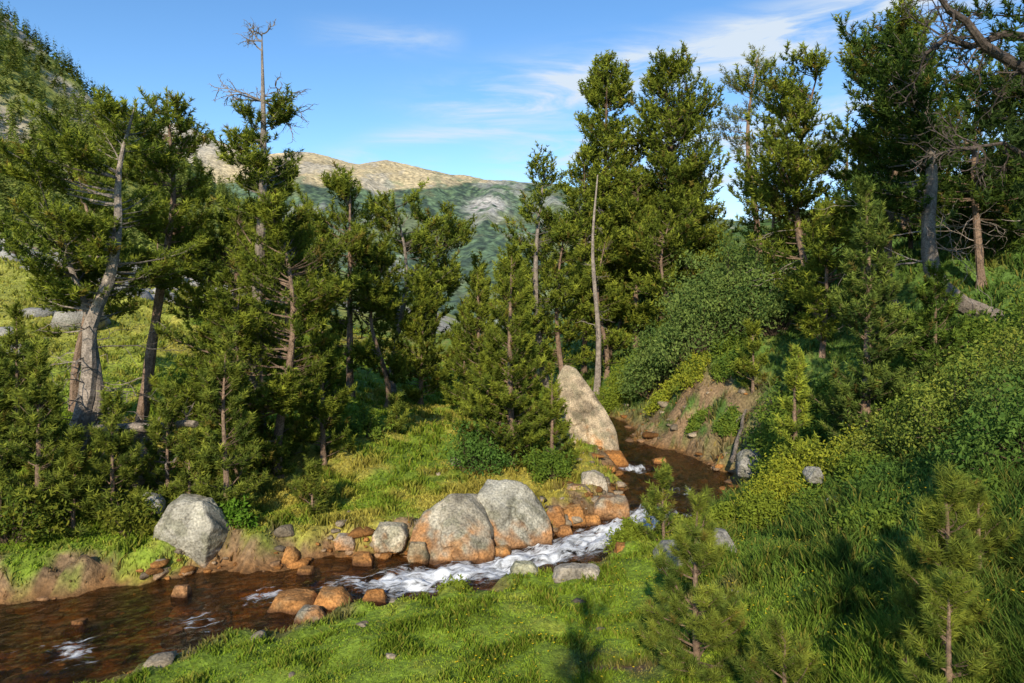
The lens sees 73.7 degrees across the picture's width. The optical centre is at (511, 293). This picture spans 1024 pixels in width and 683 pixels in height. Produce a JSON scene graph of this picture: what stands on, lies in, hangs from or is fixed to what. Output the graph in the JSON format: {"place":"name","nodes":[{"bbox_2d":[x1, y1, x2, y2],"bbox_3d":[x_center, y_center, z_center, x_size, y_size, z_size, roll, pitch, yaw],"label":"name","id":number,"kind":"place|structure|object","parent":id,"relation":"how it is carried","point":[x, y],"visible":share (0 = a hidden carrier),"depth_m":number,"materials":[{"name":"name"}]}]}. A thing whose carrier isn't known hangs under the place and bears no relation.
{"place":"outdoors","nodes":[
{"label":"outdoors","id":0,"kind":"place"},
{"bbox_2d":[0,13,480,334],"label":"forested hill","id":1,"kind":"structure","parent":0,"point":[51,94],"depth_m":226.26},
{"bbox_2d":[0,417,734,682],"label":"stream water","id":2,"kind":"structure","parent":0,"point":[432,576],"depth_m":12.09,"materials":[{"name":"liquid"}]},
{"bbox_2d":[163,123,741,326],"bbox_3d":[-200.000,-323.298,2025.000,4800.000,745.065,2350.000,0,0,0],"label":"mountain","id":3,"kind":"structure","parent":0,"point":[488,202],"depth_m":1991.62,"materials":[{"name":"stone"}]},
{"bbox_2d":[0,178,1023,682],"bbox_3d":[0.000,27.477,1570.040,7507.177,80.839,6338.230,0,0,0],"label":"ground","id":4,"kind":"structure","parent":0,"point":[50,584],"depth_m":11.94,"materials":[{"name":"plant"}]},
{"bbox_2d":[0,340,28,510],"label":"pine sapling","id":5,"kind":"object","parent":4,"relation":"on","point":[6,401],"visible":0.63,"depth_m":12.75,"materials":[{"name":"green plant"}]},
{"bbox_2d":[0,297,59,458],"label":"pine sapling","id":6,"kind":"object","parent":4,"relation":"on","point":[18,328],"visible":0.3,"depth_m":14.56,"materials":[{"name":"green plant"}]},
{"bbox_2d":[0,471,73,547],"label":"leafy bush","id":7,"kind":"object","parent":4,"relation":"on","point":[29,528],"visible":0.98,"depth_m":11.93,"materials":[{"name":"green plant"}]},
{"bbox_2d":[0,337,86,527],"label":"pine sapling","id":8,"kind":"object","parent":4,"relation":"on","point":[48,430],"visible":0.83,"depth_m":12.38,"materials":[{"name":"green plant"}]},
{"bbox_2d":[26,422,110,537],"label":"pine sapling","id":9,"kind":"object","parent":4,"relation":"on","point":[71,449],"visible":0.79,"depth_m":12.49,"materials":[{"name":"green plant"}]},
{"bbox_2d":[0,155,137,453],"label":"pine tree","id":10,"kind":"object","parent":4,"relation":"on","point":[13,245],"visible":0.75,"depth_m":13.96,"materials":[{"name":"green plant"}]},
{"bbox_2d":[46,152,146,411],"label":"pine tree","id":11,"kind":"object","parent":4,"relation":"on","point":[74,385],"visible":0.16,"depth_m":17.52,"materials":[{"name":"green plant"}]},
{"bbox_2d":[63,386,152,521],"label":"pine sapling","id":12,"kind":"object","parent":4,"relation":"on","point":[111,441],"visible":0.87,"depth_m":12.88,"materials":[{"name":"green plant"}]},
{"bbox_2d":[0,84,229,456],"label":"pine tree","id":13,"kind":"object","parent":4,"relation":"on","point":[82,150],"visible":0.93,"depth_m":14.49,"materials":[{"name":"green plant"}]},
{"bbox_2d":[91,483,167,542],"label":"leafy bush","id":14,"kind":"object","parent":4,"relation":"on","point":[122,522],"visible":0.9,"depth_m":12.46,"materials":[{"name":"green plant"}]},
{"bbox_2d":[100,85,222,441],"bbox_3d":[-8.257,-0.697,16.137,2.575,8.831,3.469,0,0,-33],"label":"pine tree","id":15,"kind":"object","parent":4,"relation":"on","point":[168,158],"visible":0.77,"depth_m":16.41,"materials":[{"name":"green plant"}]},
{"bbox_2d":[0,1,335,290],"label":"distant forest","id":16,"kind":"object","parent":4,"relation":"on","point":[221,188],"visible":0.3,"depth_m":222.33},
{"bbox_2d":[133,379,202,510],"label":"pine sapling","id":17,"kind":"object","parent":4,"relation":"on","point":[154,431],"visible":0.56,"depth_m":13.79,"materials":[{"name":"green plant"}]},
{"bbox_2d":[166,426,212,504],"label":"pine sapling","id":18,"kind":"object","parent":4,"relation":"on","point":[199,467],"visible":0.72,"depth_m":13.50,"materials":[{"name":"green plant"}]},
{"bbox_2d":[153,494,232,567],"bbox_3d":[-5.941,4.416,12.758,1.298,1.219,1.023,0,0,0],"label":"boulder","id":19,"kind":"object","parent":4,"relation":"on","point":[194,528],"visible":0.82,"depth_m":12.41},
{"bbox_2d":[184,322,270,524],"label":"pine sapling","id":20,"kind":"object","parent":4,"relation":"on","point":[229,374],"visible":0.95,"depth_m":13.40,"materials":[{"name":"green plant"}]},
{"bbox_2d":[156,193,298,429],"bbox_3d":[-7.375,0.540,17.546,3.472,6.480,3.032,0,0,-32],"label":"pine tree","id":21,"kind":"object","parent":4,"relation":"on","point":[213,254],"visible":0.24,"depth_m":17.34,"materials":[{"name":"green plant"}]},
{"bbox_2d":[147,276,315,480],"bbox_3d":[-6.684,1.980,15.795,2.989,4.820,3.460,0,0,27],"label":"pine tree","id":22,"kind":"object","parent":4,"relation":"on","point":[244,321],"visible":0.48,"depth_m":15.29,"materials":[{"name":"green plant"}]},
{"bbox_2d":[218,493,257,528],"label":"leafy bush","id":23,"kind":"object","parent":4,"relation":"on","point":[232,510],"visible":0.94,"depth_m":12.99,"materials":[{"name":"green plant"}]},
{"bbox_2d":[207,19,316,438],"bbox_3d":[-6.085,-1.331,16.801,2.609,10.969,2.686,0,0,0],"label":"pine tree","id":24,"kind":"object","parent":4,"relation":"on","point":[256,157],"visible":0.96,"depth_m":16.43,"materials":[{"name":"green plant"}]},
{"bbox_2d":[188,182,365,478],"bbox_3d":[-5.509,0.904,15.612,4.227,6.908,4.546,0,0,0],"label":"pine tree","id":25,"kind":"object","parent":4,"relation":"on","point":[286,394],"visible":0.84,"depth_m":15.82,"materials":[{"name":"green plant"}]},
{"bbox_2d":[238,213,317,381],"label":"pine tree","id":26,"kind":"object","parent":4,"relation":"on","point":[284,308],"visible":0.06,"depth_m":21.00,"materials":[{"name":"green plant"}]},
{"bbox_2d":[264,588,316,625],"bbox_3d":[-3.500,5.023,10.955,0.773,0.456,0.579,0,0,0],"label":"rock","id":27,"kind":"object","parent":4,"relation":"on","point":[293,601],"visible":0.64,"depth_m":10.73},
{"bbox_2d":[287,453,335,514],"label":"pine sapling","id":28,"kind":"object","parent":4,"relation":"on","point":[319,494],"visible":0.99,"depth_m":13.92,"materials":[{"name":"green plant"}]},
{"bbox_2d":[283,305,356,471],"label":"pine tree","id":29,"kind":"object","parent":4,"relation":"on","point":[330,403],"visible":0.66,"depth_m":16.95,"materials":[{"name":"green plant"}]},
{"bbox_2d":[313,585,353,614],"bbox_3d":[-2.896,4.984,11.002,0.614,0.437,0.506,0,0,0],"label":"rock","id":30,"kind":"object","parent":4,"relation":"on","point":[328,599],"visible":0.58,"depth_m":10.87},
{"bbox_2d":[292,161,406,397],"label":"pine tree","id":31,"kind":"object","parent":4,"relation":"on","point":[339,184],"visible":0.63,"depth_m":23.78,"materials":[{"name":"green plant"}]},
{"bbox_2d":[331,403,397,441],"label":"juniper bush","id":32,"kind":"object","parent":4,"relation":"on","point":[367,425],"visible":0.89,"depth_m":19.21,"materials":[{"name":"green plant"}]},
{"bbox_2d":[339,232,413,407],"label":"pine tree","id":33,"kind":"object","parent":4,"relation":"on","point":[398,370],"visible":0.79,"depth_m":23.40,"materials":[{"name":"green plant"}]},
{"bbox_2d":[372,521,408,552],"bbox_3d":[-2.349,4.669,13.203,0.689,0.489,0.611,0,0,0],"label":"rock","id":34,"kind":"object","parent":4,"relation":"on","point":[387,536],"visible":1,"depth_m":12.97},
{"bbox_2d":[357,177,466,393],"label":"pine tree","id":35,"kind":"object","parent":4,"relation":"on","point":[408,243],"visible":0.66,"depth_m":26.88,"materials":[{"name":"green plant"}]},
{"bbox_2d":[379,272,458,404],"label":"pine tree","id":36,"kind":"object","parent":4,"relation":"on","point":[419,337],"visible":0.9,"depth_m":25.16,"materials":[{"name":"green plant"}]},
{"bbox_2d":[0,238,842,682],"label":"river stones","id":37,"kind":"object","parent":4,"relation":"on","point":[156,570],"visible":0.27,"depth_m":12.27,"materials":[{"name":"stone"}]},
{"bbox_2d":[395,195,478,388],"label":"pine tree","id":38,"kind":"object","parent":4,"relation":"on","point":[453,229],"visible":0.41,"depth_m":29.65,"materials":[{"name":"green plant"}]},
{"bbox_2d":[409,493,494,571],"bbox_3d":[-1.152,4.566,13.340,1.662,1.286,1.334,0,0,0],"label":"boulder","id":39,"kind":"object","parent":4,"relation":"on","point":[454,528],"visible":0.92,"depth_m":12.94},
{"bbox_2d":[440,262,505,427],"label":"pine tree","id":40,"kind":"object","parent":4,"relation":"on","point":[479,301],"visible":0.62,"depth_m":20.90,"materials":[{"name":"green plant"}]},
{"bbox_2d":[434,418,520,481],"bbox_3d":[-0.863,3.823,16.902,1.987,1.729,1.870,0,0,29],"label":"leafy bush","id":41,"kind":"object","parent":4,"relation":"on","point":[474,445],"visible":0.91,"depth_m":16.68,"materials":[{"name":"leaf"},{"name":"twig"}]},
{"bbox_2d":[456,337,525,459],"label":"pine tree","id":42,"kind":"object","parent":4,"relation":"on","point":[478,368],"visible":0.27,"depth_m":17.77,"materials":[{"name":"green plant"}]},
{"bbox_2d":[453,239,557,465],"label":"pine tree","id":43,"kind":"object","parent":4,"relation":"on","point":[519,366],"visible":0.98,"depth_m":17.28,"materials":[{"name":"green plant"}]},
{"bbox_2d":[0,385,1023,682],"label":"grass","id":44,"kind":"structure","parent":4,"relation":"on","point":[858,653],"depth_m":8.42,"materials":[{"name":"plant"}]},
{"bbox_2d":[0,174,1023,514],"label":"grass","id":45,"kind":"structure","parent":4,"relation":"on","point":[382,454],"depth_m":20.60,"materials":[{"name":"plant"}]},
{"bbox_2d":[477,479,552,553],"bbox_3d":[0.032,4.502,14.048,1.573,1.361,1.498,0,0,0],"label":"boulder","id":46,"kind":"object","parent":4,"relation":"on","point":[517,515],"visible":0.82,"depth_m":13.57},
{"bbox_2d":[497,242,553,387],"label":"pine tree","id":47,"kind":"object","parent":4,"relation":"on","point":[548,352],"visible":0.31,"depth_m":31.75,"materials":[{"name":"green plant"}]},
{"bbox_2d":[490,140,578,387],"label":"pine tree","id":48,"kind":"object","parent":4,"relation":"on","point":[554,236],"visible":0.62,"depth_m":32.70,"materials":[{"name":"green plant"}]},
{"bbox_2d":[518,443,576,486],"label":"leafy bush","id":49,"kind":"object","parent":4,"relation":"on","point":[544,465],"visible":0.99,"depth_m":16.36,"materials":[{"name":"green plant"}]},
{"bbox_2d":[524,359,580,471],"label":"pine tree","id":50,"kind":"object","parent":4,"relation":"on","point":[553,406],"visible":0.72,"depth_m":17.22,"materials":[{"name":"green plant"}]},
{"bbox_2d":[526,204,594,387],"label":"pine tree","id":51,"kind":"object","parent":4,"relation":"on","point":[552,219],"visible":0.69,"depth_m":33.04,"materials":[{"name":"green plant"}]},
{"bbox_2d":[552,562,599,582],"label":"rock","id":52,"kind":"object","parent":4,"relation":"on","point":[568,571],"visible":0.67,"depth_m":10.87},
{"bbox_2d":[539,144,627,375],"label":"pine tree","id":53,"kind":"object","parent":4,"relation":"on","point":[579,176],"visible":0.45,"depth_m":36.44,"materials":[{"name":"green plant"}]},
{"bbox_2d":[556,365,618,450],"bbox_3d":[2.306,3.760,21.444,1.962,3.071,2.634,0,0,0],"label":"boulder","id":54,"kind":"object","parent":4,"relation":"on","point":[592,424],"visible":0.56,"depth_m":20.80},
{"bbox_2d":[576,175,611,394],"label":"dead tree trunk","id":55,"kind":"object","parent":4,"relation":"on","point":[597,379],"visible":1,"depth_m":30.93,"materials":[{"name":"wood"}]},
{"bbox_2d":[573,225,638,378],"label":"pine tree","id":56,"kind":"object","parent":4,"relation":"on","point":[618,338],"visible":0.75,"depth_m":33.91,"materials":[{"name":"green plant"}]},
{"bbox_2d":[553,49,659,362],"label":"pine tree","id":57,"kind":"object","parent":4,"relation":"on","point":[606,138],"visible":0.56,"depth_m":37.05,"materials":[{"name":"green plant"}]},
{"bbox_2d":[593,494,629,522],"bbox_3d":[2.235,4.830,15.396,0.868,0.551,0.639,0,0,0],"label":"rock","id":58,"kind":"object","parent":4,"relation":"on","point":[608,507],"visible":0.8,"depth_m":15.14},
{"bbox_2d":[600,515,646,554],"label":"shrub","id":59,"kind":"object","parent":4,"relation":"on","point":[629,530],"visible":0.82,"depth_m":12.89,"materials":[{"name":"green plant"}]},
{"bbox_2d":[605,161,679,348],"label":"pine tree","id":60,"kind":"object","parent":4,"relation":"on","point":[641,315],"visible":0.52,"depth_m":35.69,"materials":[{"name":"green plant"}]},
{"bbox_2d":[614,319,695,401],"bbox_3d":[5.626,2.521,26.885,3.303,3.346,3.460,0,0,0],"label":"bush","id":61,"kind":"object","parent":4,"relation":"on","point":[649,375],"visible":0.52,"depth_m":26.53,"materials":[{"name":"green plant"}]},
{"bbox_2d":[637,458,680,541],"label":"pine sapling","id":62,"kind":"object","parent":4,"relation":"on","point":[662,476],"visible":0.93,"depth_m":12.55,"materials":[{"name":"green plant"}]},
{"bbox_2d":[618,195,705,329],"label":"pine tree","id":63,"kind":"object","parent":4,"relation":"on","point":[637,244],"visible":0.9,"depth_m":33.66,"materials":[{"name":"green plant"}]},
{"bbox_2d":[611,40,749,320],"bbox_3d":[8.167,-5.977,38.025,7.110,15.084,8.961,0,0,-23],"label":"pine tree","id":64,"kind":"object","parent":4,"relation":"on","point":[680,117],"visible":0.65,"depth_m":36.18,"materials":[{"name":"green plant"}]},
{"bbox_2d":[668,348,713,395],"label":"shrub","id":65,"kind":"object","parent":4,"relation":"on","point":[689,372],"visible":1,"depth_m":23.26,"materials":[{"name":"green plant"}]},
{"bbox_2d":[645,248,741,352],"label":"willow tree","id":66,"kind":"object","parent":4,"relation":"on","point":[685,273],"visible":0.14,"depth_m":26.32,"materials":[{"name":"green plant"}]},
{"bbox_2d":[643,270,751,372],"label":"willow tree","id":67,"kind":"object","parent":4,"relation":"on","point":[678,343],"visible":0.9,"depth_m":24.24,"materials":[{"name":"green plant"}]},
{"bbox_2d":[632,483,766,682],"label":"pine sapling","id":68,"kind":"object","parent":4,"relation":"on","point":[713,627],"visible":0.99,"depth_m":6.89,"materials":[{"name":"green plant"}]},
{"bbox_2d":[678,227,776,338],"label":"willow tree","id":69,"kind":"object","parent":4,"relation":"on","point":[745,263],"visible":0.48,"depth_m":24.25,"materials":[{"name":"green plant"}]},
{"bbox_2d":[701,43,793,262],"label":"pine tree","id":70,"kind":"object","parent":4,"relation":"on","point":[736,87],"visible":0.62,"depth_m":35.47,"materials":[{"name":"green plant"}]},
{"bbox_2d":[730,318,781,393],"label":"pine sapling","id":71,"kind":"object","parent":4,"relation":"on","point":[743,364],"visible":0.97,"depth_m":20.85,"materials":[{"name":"green plant"}]},
{"bbox_2d":[729,485,790,532],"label":"shrub","id":72,"kind":"object","parent":4,"relation":"on","point":[769,507],"visible":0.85,"depth_m":12.05,"materials":[{"name":"green plant"}]},
{"bbox_2d":[717,246,820,340],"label":"willow tree","id":73,"kind":"object","parent":4,"relation":"on","point":[777,306],"visible":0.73,"depth_m":22.68,"materials":[{"name":"green plant"}]},
{"bbox_2d":[730,464,811,513],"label":"shrub","id":74,"kind":"object","parent":4,"relation":"on","point":[783,484],"visible":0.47,"depth_m":12.78,"materials":[{"name":"green plant"}]},
{"bbox_2d":[730,610,828,682],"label":"pine sapling","id":75,"kind":"object","parent":4,"relation":"on","point":[753,672],"visible":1,"depth_m":6.01,"materials":[{"name":"green plant"}]},
{"bbox_2d":[726,129,842,325],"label":"pine tree","id":76,"kind":"object","parent":4,"relation":"on","point":[747,168],"visible":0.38,"depth_m":23.26,"materials":[{"name":"green plant"}]},
{"bbox_2d":[727,412,844,480],"bbox_3d":[6.764,3.824,16.932,2.634,1.906,2.478,0,0,0],"label":"shrub","id":77,"kind":"object","parent":4,"relation":"on","point":[802,432],"visible":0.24,"depth_m":16.87,"materials":[{"name":"green plant"}]},
{"bbox_2d":[752,435,829,488],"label":"shrub","id":78,"kind":"object","parent":4,"relation":"on","point":[797,470],"visible":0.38,"depth_m":13.52,"materials":[{"name":"green plant"}]},
{"bbox_2d":[737,363,849,449],"bbox_3d":[7.813,3.126,18.514,3.191,2.508,2.648,0,0,31],"label":"shrub","id":79,"kind":"object","parent":4,"relation":"on","point":[818,390],"visible":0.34,"depth_m":18.43,"materials":[{"name":"green plant"}]},
{"bbox_2d":[733,40,859,331],"bbox_3d":[9.585,-3.374,22.176,4.651,9.524,5.895,0,0,18],"label":"pine tree","id":80,"kind":"object","parent":4,"relation":"on","point":[795,155],"visible":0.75,"depth_m":21.86,"materials":[{"name":"green plant"}]},
{"bbox_2d":[771,342,821,476],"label":"pine sapling","id":81,"kind":"object","parent":4,"relation":"on","point":[800,389],"visible":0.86,"depth_m":13.92,"materials":[{"name":"green plant"}]},
{"bbox_2d":[781,470,846,516],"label":"shrub","id":82,"kind":"object","parent":4,"relation":"on","point":[805,497],"visible":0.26,"depth_m":11.52,"materials":[{"name":"green plant"}]},
{"bbox_2d":[772,180,907,357],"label":"pine tree","id":83,"kind":"object","parent":4,"relation":"on","point":[806,293],"visible":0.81,"depth_m":19.80,"materials":[{"name":"green plant"}]},
{"bbox_2d":[803,420,877,485],"bbox_3d":[6.303,3.162,12.974,1.620,1.485,1.423,0,0,0],"label":"shrub","id":84,"kind":"object","parent":4,"relation":"on","point":[829,461],"visible":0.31,"depth_m":12.93,"materials":[{"name":"green plant"}]},
{"bbox_2d":[828,443,896,487],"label":"shrub","id":85,"kind":"object","parent":4,"relation":"on","point":[847,466],"visible":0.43,"depth_m":11.85,"materials":[{"name":"green plant"}]},
{"bbox_2d":[827,497,909,542],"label":"shrub","id":86,"kind":"object","parent":4,"relation":"on","point":[887,514],"visible":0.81,"depth_m":8.74,"materials":[{"name":"broad leaves"},{"name":"twigs"}]},
{"bbox_2d":[807,173,930,442],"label":"pine tree","id":87,"kind":"object","parent":4,"relation":"on","point":[891,342],"visible":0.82,"depth_m":13.74,"materials":[{"name":"green plant"}]},
{"bbox_2d":[831,390,923,460],"bbox_3d":[6.830,2.557,12.511,1.637,1.656,1.752,0,0,44],"label":"shrub","id":88,"kind":"object","parent":4,"relation":"on","point":[873,446],"visible":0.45,"depth_m":12.30,"materials":[{"name":"green plant"}]},
{"bbox_2d":[818,445,939,503],"bbox_3d":[5.620,2.803,10.148,1.633,1.260,1.487,0,0,0],"label":"shrub","id":89,"kind":"object","parent":4,"relation":"on","point":[877,475],"visible":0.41,"depth_m":10.07,"materials":[{"name":"green plant"}]},
{"bbox_2d":[820,0,955,306],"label":"pine tree","id":90,"kind":"object","parent":4,"relation":"on","point":[860,146],"visible":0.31,"depth_m":21.19,"materials":[{"name":"green plant"}]},
{"bbox_2d":[824,102,977,248],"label":"pine tree","id":91,"kind":"object","parent":4,"relation":"on","point":[910,235],"visible":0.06,"depth_m":23.57,"materials":[{"name":"green plant"}]},
{"bbox_2d":[813,14,1006,321],"bbox_3d":[10.703,-3.710,18.832,4.618,9.369,5.280,0,0,44],"label":"pine tree","id":92,"kind":"object","parent":4,"relation":"on","point":[893,188],"visible":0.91,"depth_m":17.88,"materials":[{"name":"green plant"}]},
{"bbox_2d":[885,259,981,391],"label":"pine tree","id":93,"kind":"object","parent":4,"relation":"on","point":[936,288],"visible":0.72,"depth_m":14.34,"materials":[{"name":"green plant"}]},
{"bbox_2d":[883,460,992,651],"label":"pine sapling","id":94,"kind":"object","parent":4,"relation":"on","point":[946,548],"visible":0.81,"depth_m":5.54,"materials":[{"name":"green plant"}]},
{"bbox_2d":[877,339,1015,459],"bbox_3d":[7.152,1.751,11.030,2.243,2.024,2.040,0,0,18],"label":"shrub","id":95,"kind":"object","parent":4,"relation":"on","point":[933,415],"visible":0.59,"depth_m":10.90,"materials":[{"name":"green plant"}]},
{"bbox_2d":[894,561,1002,682],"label":"pine sapling","id":96,"kind":"object","parent":4,"relation":"on","point":[950,592],"visible":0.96,"depth_m":4.98,"materials":[{"name":"green plant"}]},
{"bbox_2d":[897,319,1023,433],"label":"shrub","id":97,"kind":"object","parent":4,"relation":"on","point":[996,338],"visible":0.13,"depth_m":11.79,"materials":[{"name":"green plant"}]},
{"bbox_2d":[914,1,1023,288],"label":"pine tree","id":98,"kind":"object","parent":4,"relation":"on","point":[979,260],"visible":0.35,"depth_m":19.52,"materials":[{"name":"green plant"}]},
{"bbox_2d":[922,374,1023,475],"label":"shrub","id":99,"kind":"object","parent":4,"relation":"on","point":[1008,425],"visible":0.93,"depth_m":8.18,"materials":[{"name":"leaf"},{"name":"bark"}]},
{"bbox_2d":[923,474,1023,586],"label":"pine sapling","id":100,"kind":"object","parent":4,"relation":"on","point":[978,498],"visible":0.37,"depth_m":6.22,"materials":[{"name":"green plant"}]},
{"bbox_2d":[930,288,1023,364],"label":"shrub","id":101,"kind":"object","parent":4,"relation":"on","point":[974,322],"visible":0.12,"depth_m":14.46,"materials":[{"name":"green plant"}]},
{"bbox_2d":[932,338,1023,442],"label":"shrub","id":102,"kind":"object","parent":4,"relation":"on","point":[1000,388],"visible":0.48,"depth_m":9.77,"materials":[{"name":"green plant"}]},
{"bbox_2d":[936,153,1023,254],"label":"pine tree","id":103,"kind":"object","parent":4,"relation":"on","point":[994,242],"visible":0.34,"depth_m":21.52,"materials":[{"name":"green plant"}]},
{"bbox_2d":[939,113,1023,237],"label":"pine tree","id":104,"kind":"object","parent":4,"relation":"on","point":[1000,195],"visible":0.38,"depth_m":19.40,"materials":[{"name":"green plant"}]},
{"bbox_2d":[939,286,1023,374],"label":"shrub","id":105,"kind":"object","parent":4,"relation":"on","point":[1019,321],"visible":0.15,"depth_m":13.21,"materials":[{"name":"green plant"}]},
{"bbox_2d":[950,0,1023,220],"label":"pine tree","id":106,"kind":"object","parent":4,"relation":"on","point":[984,88],"visible":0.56,"depth_m":12.38,"materials":[{"name":"green plant"}]},
{"bbox_2d":[886,0,1023,228],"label":"twisted pine limb","id":107,"kind":"object","parent":106,"relation":"attached to","point":[983,45],"visible":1,"depth_m":11.18,"materials":[{"name":"green plant"}]},
{"bbox_2d":[0,0,1023,222],"label":"sky","id":108,"kind":"structure","parent":0,"point":[452,87],"materials":[{"name":"blue"}]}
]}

